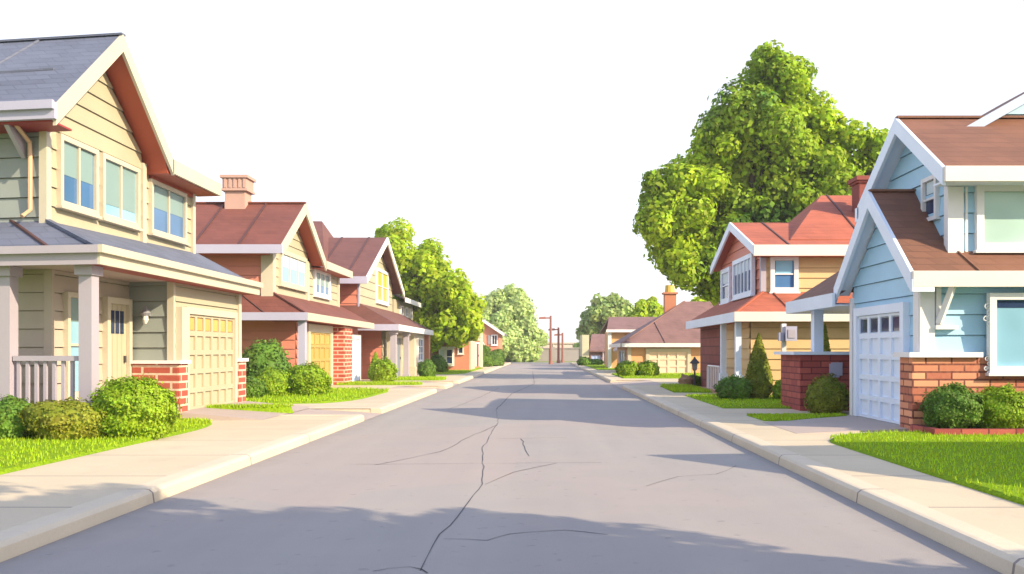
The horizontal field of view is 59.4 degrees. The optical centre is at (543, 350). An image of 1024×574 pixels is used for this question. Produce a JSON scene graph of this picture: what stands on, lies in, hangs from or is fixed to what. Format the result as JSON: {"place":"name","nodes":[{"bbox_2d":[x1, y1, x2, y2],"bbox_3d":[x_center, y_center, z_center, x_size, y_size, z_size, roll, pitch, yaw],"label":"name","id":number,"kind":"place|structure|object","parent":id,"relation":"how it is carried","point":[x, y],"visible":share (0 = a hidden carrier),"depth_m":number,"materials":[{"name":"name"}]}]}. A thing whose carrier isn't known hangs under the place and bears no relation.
{"place":"outdoors","nodes":[
{"label":"outdoors","id":0,"kind":"place"},
{"bbox_2d":[0,418,211,474],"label":"lawn","id":1,"kind":"structure","parent":0,"point":[10,468],"depth_m":11.89,"materials":[{"name":"green plant"}]},
{"bbox_2d":[0,394,34,438],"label":"shrub","id":2,"kind":"object","parent":1,"relation":"on","point":[11,406],"visible":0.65,"depth_m":13.10,"materials":[{"name":"green plant"}]},
{"bbox_2d":[15,396,109,439],"bbox_3d":[-7.028,1.034,13.254,1.390,0.729,1.034,0,0,0],"label":"shrub","id":3,"kind":"object","parent":1,"relation":"on","point":[62,420],"visible":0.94,"depth_m":12.95,"materials":[{"name":"green plant"}]},
{"bbox_2d":[87,372,184,439],"bbox_3d":[-6.252,0.856,13.652,1.487,1.052,1.352,0,0,0],"label":"shrub","id":4,"kind":"object","parent":1,"relation":"on","point":[135,406],"visible":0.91,"depth_m":13.29,"materials":[{"name":"green plant"}]},
{"bbox_2d":[180,401,311,419],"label":"driveway","id":5,"kind":"structure","parent":0,"point":[217,414],"depth_m":17.83,"materials":[{"name":"concrete"}]},
{"bbox_2d":[207,406,293,412],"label":"lawn","id":6,"kind":"structure","parent":0,"point":[281,409],"depth_m":18.87,"materials":[{"name":"green plant"}]},
{"bbox_2d":[0,363,504,530],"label":"pavement","id":7,"kind":"structure","parent":0,"point":[30,494],"depth_m":10.75,"materials":[{"name":"concrete"}]},
{"bbox_2d":[368,351,377,380],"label":"cone shrub","id":8,"kind":"object","parent":7,"relation":"on","point":[375,356],"visible":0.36,"depth_m":39.51,"materials":[{"name":"green plant"}]},
{"bbox_2d":[483,344,494,366],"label":"shrub","id":9,"kind":"object","parent":7,"relation":"on","point":[488,357],"visible":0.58,"depth_m":73.44,"materials":[{"name":"green plant"}]},
{"bbox_2d":[493,359,503,365],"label":"shrub","id":10,"kind":"object","parent":7,"relation":"on","point":[497,362],"visible":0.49,"depth_m":77.22,"materials":[{"name":"green plant"}]},
{"bbox_2d":[492,347,505,362],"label":"shrub","id":11,"kind":"object","parent":7,"relation":"on","point":[499,354],"visible":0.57,"depth_m":86.51,"materials":[{"name":"green plant"}]},
{"bbox_2d":[246,389,388,403],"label":"lawn","id":12,"kind":"structure","parent":0,"point":[324,401],"depth_m":23.58,"materials":[{"name":"green plant"}]},
{"bbox_2d":[246,375,266,397],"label":"shrub","id":13,"kind":"object","parent":12,"relation":"on","point":[256,387],"visible":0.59,"depth_m":24.36,"materials":[{"name":"green plant"}]},
{"bbox_2d":[242,338,292,377],"bbox_3d":[-8.363,0.487,26.898,1.699,1.920,1.498,0,0,0],"label":"shrub","id":14,"kind":"object","parent":12,"relation":"on","point":[261,355],"visible":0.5,"depth_m":26.53,"materials":[{"name":"green plant"}]},
{"bbox_2d":[256,367,291,395],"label":"shrub","id":15,"kind":"object","parent":12,"relation":"on","point":[276,381],"visible":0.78,"depth_m":25.24,"materials":[{"name":"green plant"}]},
{"bbox_2d":[287,361,334,395],"bbox_3d":[-6.817,0.862,25.915,1.553,1.187,1.401,0,0,0],"label":"shrub","id":16,"kind":"object","parent":12,"relation":"on","point":[305,379],"visible":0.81,"depth_m":25.48,"materials":[{"name":"green plant"}]},
{"bbox_2d":[284,381,456,419],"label":"driveway","id":17,"kind":"structure","parent":0,"point":[366,415],"depth_m":20.12,"materials":[{"name":"concrete"}]},
{"bbox_2d":[337,383,422,384],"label":"lawn","id":18,"kind":"structure","parent":0,"point":[379,384],"depth_m":34.53,"materials":[{"name":"green plant"}]},
{"bbox_2d":[369,357,398,381],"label":"shrub","id":19,"kind":"object","parent":18,"relation":"on","point":[385,369],"visible":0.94,"depth_m":37.87,"materials":[{"name":"green plant"}]},
{"bbox_2d":[393,379,445,380],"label":"lawn","id":20,"kind":"structure","parent":0,"point":[417,379],"depth_m":39.95,"materials":[{"name":"green plant"}]},
{"bbox_2d":[417,358,436,376],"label":"shrub","id":21,"kind":"object","parent":20,"relation":"on","point":[426,367],"visible":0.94,"depth_m":42.87,"materials":[{"name":"green plant"}]},
{"bbox_2d":[435,367,481,373],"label":"lawn","id":22,"kind":"structure","parent":0,"point":[460,372],"depth_m":53.66,"materials":[{"name":"green plant"}]},
{"bbox_2d":[374,216,487,356],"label":"maple tree","id":23,"kind":"object","parent":22,"relation":"on","point":[449,312],"visible":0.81,"depth_m":57.42,"materials":[{"name":"green plant"}]},
{"bbox_2d":[430,354,448,371],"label":"shrub","id":24,"kind":"object","parent":22,"relation":"on","point":[440,362],"visible":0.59,"depth_m":54.12,"materials":[{"name":"green plant"}]},
{"bbox_2d":[0,364,1001,573],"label":"road","id":25,"kind":"structure","parent":0,"point":[340,502],"depth_m":8.23,"materials":[{"name":"grey asphalt"}]},
{"bbox_2d":[539,316,552,363],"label":"street lamp","id":26,"kind":"object","parent":25,"relation":"on","point":[550,349],"visible":0.89,"depth_m":95.88,"materials":[{"name":"orange metal"}]},
{"bbox_2d":[375,371,734,572],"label":"road crack","id":27,"kind":"object","parent":25,"relation":"on","point":[491,481],"visible":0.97,"depth_m":10.55,"materials":[{"name":"grey asphalt"}]},
{"bbox_2d":[0,0,1023,341],"label":"sky","id":28,"kind":"structure","parent":0,"point":[520,137],"materials":[{"name":"white"}]},
{"bbox_2d":[503,362,575,363],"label":"cross road","id":29,"kind":"structure","parent":0,"point":[538,362],"depth_m":109.92,"materials":[{"name":"grey asphalt"}]},
{"bbox_2d":[548,327,559,362],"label":"street lamp","id":30,"kind":"object","parent":29,"relation":"on","point":[558,345],"visible":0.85,"depth_m":103.92,"materials":[{"name":"orange metal"}]},
{"bbox_2d":[554,333,563,362],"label":"street lamp","id":31,"kind":"object","parent":29,"relation":"on","point":[562,353],"visible":0.91,"depth_m":109.88,"materials":[{"name":"orange metal"}]},
{"bbox_2d":[536,347,579,361],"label":"boundary wall","id":32,"kind":"structure","parent":0,"point":[571,354],"depth_m":120.00,"materials":[{"name":"beige concrete"}]},
{"bbox_2d":[539,342,576,347],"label":"building","id":33,"kind":"structure","parent":0,"point":[567,344],"depth_m":140.00,"materials":[{"name":"beige concrete"}]},
{"bbox_2d":[585,365,614,369],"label":"lawn","id":34,"kind":"structure","parent":0,"point":[601,368],"depth_m":68.45,"materials":[{"name":"green plant"}]},
{"bbox_2d":[590,359,603,364],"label":"shrub","id":35,"kind":"object","parent":34,"relation":"on","point":[597,361],"visible":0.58,"depth_m":81.66,"materials":[{"name":"green plant"}]},
{"bbox_2d":[611,380,660,387],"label":"driveway","id":36,"kind":"structure","parent":0,"point":[643,382],"depth_m":38.04,"materials":[{"name":"concrete"}]},
{"bbox_2d":[612,373,698,378],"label":"lawn","id":37,"kind":"structure","parent":0,"point":[651,376],"depth_m":43.37,"materials":[{"name":"green plant"}]},
{"bbox_2d":[614,360,638,375],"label":"shrub","id":38,"kind":"object","parent":37,"relation":"on","point":[625,368],"visible":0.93,"depth_m":45.60,"materials":[{"name":"green plant"}]},
{"bbox_2d":[637,360,660,375],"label":"shrub","id":39,"kind":"object","parent":37,"relation":"on","point":[647,368],"visible":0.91,"depth_m":45.59,"materials":[{"name":"green plant"}]},
{"bbox_2d":[660,386,711,392],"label":"lawn","id":40,"kind":"structure","parent":0,"point":[686,391],"depth_m":28.35,"materials":[{"name":"green plant"}]},
{"bbox_2d":[678,374,692,384],"bbox_3d":[5.208,1.147,32.992,0.556,0.623,0.523,0,0,0],"label":"boulder","id":41,"kind":"object","parent":40,"relation":"on","point":[685,379],"visible":0.58,"depth_m":32.83,"materials":[{"name":"brown stone"}]},
{"bbox_2d":[685,394,790,408],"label":"lawn","id":42,"kind":"structure","parent":0,"point":[744,407],"depth_m":21.64,"materials":[{"name":"green plant"}]},
{"bbox_2d":[0,364,1023,500],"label":"grass","id":43,"kind":"structure","parent":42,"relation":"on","point":[674,387],"depth_m":13.12,"materials":[{"name":"green plant"}]},
{"bbox_2d":[712,374,753,398],"bbox_3d":[5.149,1.007,24.300,1.133,0.788,1.040,0,0,0],"label":"shrub","id":44,"kind":"object","parent":42,"relation":"on","point":[733,386],"visible":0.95,"depth_m":23.98,"materials":[{"name":"green plant"}]},
{"bbox_2d":[745,333,772,398],"bbox_3d":[5.852,0.439,24.402,0.791,1.865,0.805,0,0,0],"label":"cone shrub","id":45,"kind":"object","parent":42,"relation":"on","point":[758,374],"visible":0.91,"depth_m":24.18,"materials":[{"name":"green plant"}]},
{"bbox_2d":[772,379,780,398],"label":"shrub","id":46,"kind":"object","parent":42,"relation":"on","point":[776,390],"visible":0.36,"depth_m":23.97,"materials":[{"name":"green plant"}]},
{"bbox_2d":[823,323,830,351],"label":"cone shrub","id":47,"kind":"object","parent":42,"relation":"on","point":[826,346],"visible":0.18,"depth_m":22.73,"materials":[{"name":"green plant"}]},
{"bbox_2d":[746,414,846,420],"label":"lawn","id":48,"kind":"structure","parent":0,"point":[780,419],"depth_m":17.29,"materials":[{"name":"green plant"}]},
{"bbox_2d":[802,373,848,413],"bbox_3d":[5.999,0.913,19.007,1.014,0.942,0.892,0,0,0],"label":"shrub","id":49,"kind":"object","parent":48,"relation":"on","point":[827,394],"visible":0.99,"depth_m":18.73,"materials":[{"name":"green plant"}]},
{"bbox_2d":[575,363,1023,545],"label":"pavement","id":50,"kind":"structure","parent":0,"point":[1000,517],"depth_m":9.95,"materials":[{"name":"concrete"}]},
{"bbox_2d":[576,356,590,365],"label":"shrub","id":51,"kind":"object","parent":50,"relation":"on","point":[582,361],"visible":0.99,"depth_m":79.61,"materials":[{"name":"green plant"}]},
{"bbox_2d":[690,357,698,385],"bbox_3d":[5.280,0.780,31.400,0.325,1.140,0.325,0,0,12],"label":"yard lantern","id":52,"kind":"object","parent":50,"relation":"on","point":[694,362],"visible":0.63,"depth_m":31.32,"materials":[{"name":"metal"}]},
{"bbox_2d":[689,374,700,385],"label":"shrub","id":53,"kind":"object","parent":50,"relation":"on","point":[698,380],"visible":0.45,"depth_m":33.19,"materials":[{"name":"green plant"}]},
{"bbox_2d":[910,424,1023,434],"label":"planter","id":54,"kind":"object","parent":50,"relation":"on","point":[969,431],"visible":0.58,"depth_m":13.72,"materials":[{"name":"brick"}]},
{"bbox_2d":[916,381,986,427],"bbox_3d":[6.474,0.867,14.207,1.053,0.834,0.888,0,0,0],"label":"shrub","id":55,"kind":"object","parent":54,"relation":"on","point":[956,405],"visible":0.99,"depth_m":13.96,"materials":[{"name":"green plant"}]},
{"bbox_2d":[978,382,1023,427],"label":"shrub","id":56,"kind":"object","parent":54,"relation":"in","point":[1003,406],"visible":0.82,"depth_m":13.95,"materials":[{"name":"green plant"}]},
{"bbox_2d":[763,415,908,433],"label":"driveway","id":57,"kind":"structure","parent":0,"point":[844,424],"depth_m":15.67,"materials":[{"name":"concrete"}]},
{"bbox_2d":[829,431,1023,504],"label":"lawn","id":58,"kind":"structure","parent":0,"point":[998,491],"depth_m":10.78,"materials":[{"name":"green plant"}]},
{"label":"ground","id":59,"kind":"structure","parent":0,"visible":0},
{"bbox_2d":[0,32,262,434],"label":"house","id":60,"kind":"structure","parent":59,"relation":"on","point":[106,270],"depth_m":16.05,"materials":[{"name":"beige wood"}]},
{"bbox_2d":[62,292,78,400],"bbox_3d":[-8.017,-0.075,15.383,0.158,1.830,0.815,0,0,0],"label":"window","id":61,"kind":"structure","parent":60,"relation":"in","point":[70,313],"depth_m":15.13,"materials":[{"name":"white glass"}]},
{"bbox_2d":[54,133,101,219],"bbox_3d":[-8.121,-3.015,15.644,0.158,1.250,1.385,0,0,0],"label":"window","id":62,"kind":"structure","parent":60,"relation":"in","point":[77,171],"depth_m":15.61,"materials":[{"name":"blue glass"}]},
{"bbox_2d":[111,304,126,382],"bbox_3d":[-8.054,0.100,16.858,0.133,1.940,0.753,0,0,0],"label":"front door","id":63,"kind":"structure","parent":60,"relation":"in","point":[118,312],"depth_m":16.90,"materials":[{"name":"beige wood"}]},
{"bbox_2d":[98,152,142,231],"bbox_3d":[-8.121,-3.015,17.199,0.158,1.250,1.615,0,0,0],"label":"window","id":64,"kind":"structure","parent":60,"relation":"in","point":[120,181],"depth_m":17.18,"materials":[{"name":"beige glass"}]},
{"bbox_2d":[147,178,189,245],"bbox_3d":[-8.141,-2.975,19.442,0.158,1.170,1.935,0,0,0],"label":"window","id":65,"kind":"structure","parent":60,"relation":"in","point":[167,206],"depth_m":19.38,"materials":[{"name":"blue glass"}]},
{"bbox_2d":[190,314,233,409],"bbox_3d":[-7.133,0.225,19.093,0.138,1.910,2.652,0,0,0],"label":"garage door","id":66,"kind":"structure","parent":60,"relation":"in","point":[211,338],"depth_m":19.03,"materials":[{"name":"yellow wood"}]},
{"bbox_2d":[0,362,510,562],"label":"kerb","id":67,"kind":"structure","parent":59,"relation":"on","point":[18,540],"depth_m":8.85,"materials":[{"name":"concrete"}]},
{"bbox_2d":[196,174,373,384],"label":"house","id":68,"kind":"structure","parent":59,"relation":"on","point":[298,311],"depth_m":30.59,"materials":[{"name":"siding"},{"name":"red roof shingles"},{"name":"brick"}]},
{"bbox_2d":[278,251,308,292],"bbox_3d":[-8.830,-2.785,31.625,0.160,1.250,3.410,0,0,0],"label":"window","id":69,"kind":"structure","parent":68,"relation":"in","point":[292,270],"depth_m":31.54,"materials":[{"name":"white glass"}]},
{"bbox_2d":[311,332,329,375],"bbox_3d":[-8.180,0.330,32.500,0.140,1.960,3.000,0,0,0],"label":"garage door","id":70,"kind":"structure","parent":68,"relation":"in","point":[320,342],"depth_m":32.82,"materials":[{"name":"gold metal"}]},
{"bbox_2d":[313,269,331,299],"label":"window","id":71,"kind":"structure","parent":68,"relation":"in","point":[322,280],"depth_m":35.71,"materials":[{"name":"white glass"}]},
{"bbox_2d":[352,339,358,381],"bbox_3d":[-8.180,0.405,38.150,0.140,1.810,2.300,0,0,0],"label":"garage door","id":72,"kind":"structure","parent":68,"relation":"in","point":[355,342],"depth_m":38.55,"materials":[{"name":"white"}]},
{"bbox_2d":[313,221,432,378],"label":"house","id":73,"kind":"structure","parent":59,"relation":"on","point":[398,336],"depth_m":43.99,"materials":[{"name":"red siding"},{"name":"red brick"},{"name":"brown roof shingles"}]},
{"bbox_2d":[375,267,389,306],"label":"window","id":74,"kind":"structure","parent":73,"relation":"in","point":[382,277],"depth_m":46.78,"materials":[{"name":"yellow glass"}]},
{"bbox_2d":[397,338,400,375],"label":"front door","id":75,"kind":"structure","parent":73,"relation":"in","point":[398,339],"depth_m":46.40,"materials":[{"name":"wood"}]},
{"bbox_2d":[400,305,403,314],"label":"window","id":76,"kind":"structure","parent":73,"relation":"in","point":[401,307],"depth_m":52.12,"materials":[{"name":"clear glass"}]},
{"bbox_2d":[404,307,407,317],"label":"window","id":77,"kind":"structure","parent":73,"relation":"in","point":[405,308],"depth_m":54.04,"materials":[{"name":"grey glass"}]},
{"bbox_2d":[409,308,412,318],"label":"window","id":78,"kind":"structure","parent":73,"relation":"in","point":[410,310],"depth_m":56.07,"materials":[{"name":"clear glass"}]},
{"bbox_2d":[417,338,423,361],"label":"window","id":79,"kind":"structure","parent":73,"relation":"in","point":[420,341],"depth_m":49.88,"materials":[{"name":"white glass"}]},
{"bbox_2d":[431,333,482,369],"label":"house","id":80,"kind":"structure","parent":59,"relation":"on","point":[469,356],"depth_m":60.00,"materials":[{"name":"orange paint"}]},
{"bbox_2d":[439,349,444,358],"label":"window","id":81,"kind":"structure","parent":80,"relation":"in","point":[441,351],"depth_m":59.49,"materials":[{"name":"grey glass"}]},
{"bbox_2d":[446,349,452,363],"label":"window","id":82,"kind":"structure","parent":80,"relation":"in","point":[449,352],"depth_m":59.51,"materials":[{"name":"white glass"}]},
{"bbox_2d":[457,345,463,354],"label":"window","id":83,"kind":"structure","parent":80,"relation":"in","point":[460,351],"depth_m":59.89,"materials":[{"name":"white glass"}]},
{"bbox_2d":[477,344,478,365],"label":"front door","id":84,"kind":"structure","parent":80,"relation":"in","point":[477,344],"depth_m":66.98,"materials":[{"name":"wood"}]},
{"bbox_2d":[482,318,506,349],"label":"house","id":85,"kind":"structure","parent":59,"relation":"on","point":[492,336],"depth_m":92.00,"materials":[{"name":"red brick"}]},
{"bbox_2d":[491,335,497,345],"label":"window","id":86,"kind":"structure","parent":85,"relation":"in","point":[494,338],"depth_m":91.90,"materials":[{"name":"white glass"}]},
{"bbox_2d":[482,283,548,361],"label":"plane tree","id":87,"kind":"object","parent":59,"relation":"on","point":[509,310],"visible":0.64,"depth_m":114.42,"materials":[{"name":"green plant"}]},
{"bbox_2d":[573,340,579,347],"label":"shrub","id":88,"kind":"object","parent":59,"relation":"on","point":[577,345],"visible":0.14,"depth_m":127.47,"materials":[{"name":"green plant"}]},
{"bbox_2d":[580,334,604,364],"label":"house","id":89,"kind":"structure","parent":59,"relation":"on","point":[593,347],"depth_m":85.10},
{"bbox_2d":[591,355,599,358],"bbox_3d":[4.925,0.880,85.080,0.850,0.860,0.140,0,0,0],"label":"garage door","id":90,"kind":"structure","parent":89,"relation":"in","point":[592,356],"depth_m":85.06,"materials":[{"name":"white"}]},
{"bbox_2d":[575,292,634,339],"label":"ash tree","id":91,"kind":"object","parent":59,"relation":"on","point":[597,313],"visible":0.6,"depth_m":98.47,"materials":[{"name":"green plant"}]},
{"bbox_2d":[600,317,656,367],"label":"house","id":92,"kind":"structure","parent":59,"relation":"on","point":[614,329],"depth_m":66.56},
{"bbox_2d":[626,296,662,316],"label":"tree","id":93,"kind":"object","parent":59,"relation":"on","point":[651,306],"visible":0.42,"depth_m":76.89,"materials":[{"name":"green plant"}]},
{"bbox_2d":[609,285,718,372],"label":"house","id":94,"kind":"structure","parent":59,"relation":"on","point":[667,341],"depth_m":52.04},
{"bbox_2d":[619,350,625,362],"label":"window","id":95,"kind":"structure","parent":94,"relation":"in","point":[622,355],"depth_m":55.23,"materials":[{"name":"grey glass"}]},
{"bbox_2d":[649,352,686,372],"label":"garage door","id":96,"kind":"structure","parent":94,"relation":"in","point":[670,362],"depth_m":51.93,"materials":[{"name":"beige"}]},
{"bbox_2d":[691,296,714,300],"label":"lime tree","id":97,"kind":"object","parent":59,"relation":"on","point":[696,298],"visible":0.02,"depth_m":65.34,"materials":[{"name":"green plant"}]},
{"bbox_2d":[632,39,888,305],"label":"oak tree","id":98,"kind":"object","parent":59,"relation":"on","point":[773,141],"visible":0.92,"depth_m":41.72,"materials":[{"name":"green plant"}]},
{"bbox_2d":[686,175,869,395],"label":"house","id":99,"kind":"structure","parent":59,"relation":"on","point":[767,271],"depth_m":26.76,"materials":[{"name":"yellow"}]},
{"bbox_2d":[719,266,731,304],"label":"window","id":100,"kind":"structure","parent":99,"relation":"in","point":[725,274],"depth_m":31.69,"materials":[{"name":"white glass"}]},
{"bbox_2d":[731,253,755,300],"bbox_3d":[6.350,-2.325,28.650,0.160,1.330,2.860,0,0,0],"label":"window","id":101,"kind":"structure","parent":99,"relation":"in","point":[743,268],"depth_m":28.49,"materials":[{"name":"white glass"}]},
{"bbox_2d":[769,257,799,292],"bbox_3d":[7.115,-2.245,26.530,0.910,1.110,0.160,0,0,0],"label":"window","id":102,"kind":"structure","parent":99,"relation":"in","point":[784,271],"depth_m":26.50,"materials":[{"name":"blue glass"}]},
{"bbox_2d":[778,324,796,351],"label":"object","id":103,"kind":"object","parent":99,"relation":"attached to","point":[788,333],"visible":0.67,"depth_m":24.60,"materials":[{"name":"white metal"}]},
{"bbox_2d":[571,362,1023,573],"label":"kerb","id":104,"kind":"structure","parent":59,"relation":"on","point":[1002,555],"depth_m":8.08,"materials":[{"name":"concrete"}]},
{"bbox_2d":[774,92,1023,430],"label":"house","id":105,"kind":"structure","parent":59,"relation":"on","point":[930,274],"depth_m":15.18,"materials":[{"name":"blue wood"}]},
{"bbox_2d":[858,312,898,423],"bbox_3d":[6.230,0.305,16.485,0.140,1.950,2.130,0,0,0],"label":"garage door","id":106,"kind":"structure","parent":105,"relation":"in","point":[878,335],"depth_m":16.50,"materials":[{"name":"white wood"}]},
{"bbox_2d":[921,175,941,220],"bbox_3d":[6.765,-2.650,15.650,0.120,0.780,0.600,0,0,0],"label":"window","id":107,"kind":"structure","parent":105,"relation":"in","point":[930,205],"depth_m":15.64,"materials":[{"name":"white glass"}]},
{"bbox_2d":[973,185,1023,252],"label":"window","id":108,"kind":"structure","parent":105,"relation":"in","point":[999,209],"depth_m":14.91,"materials":[{"name":"teal glass"}]},
{"bbox_2d":[985,293,1023,375],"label":"window","id":109,"kind":"structure","parent":105,"relation":"in","point":[1005,330],"depth_m":14.63,"materials":[{"name":"blue glass"}]}
]}

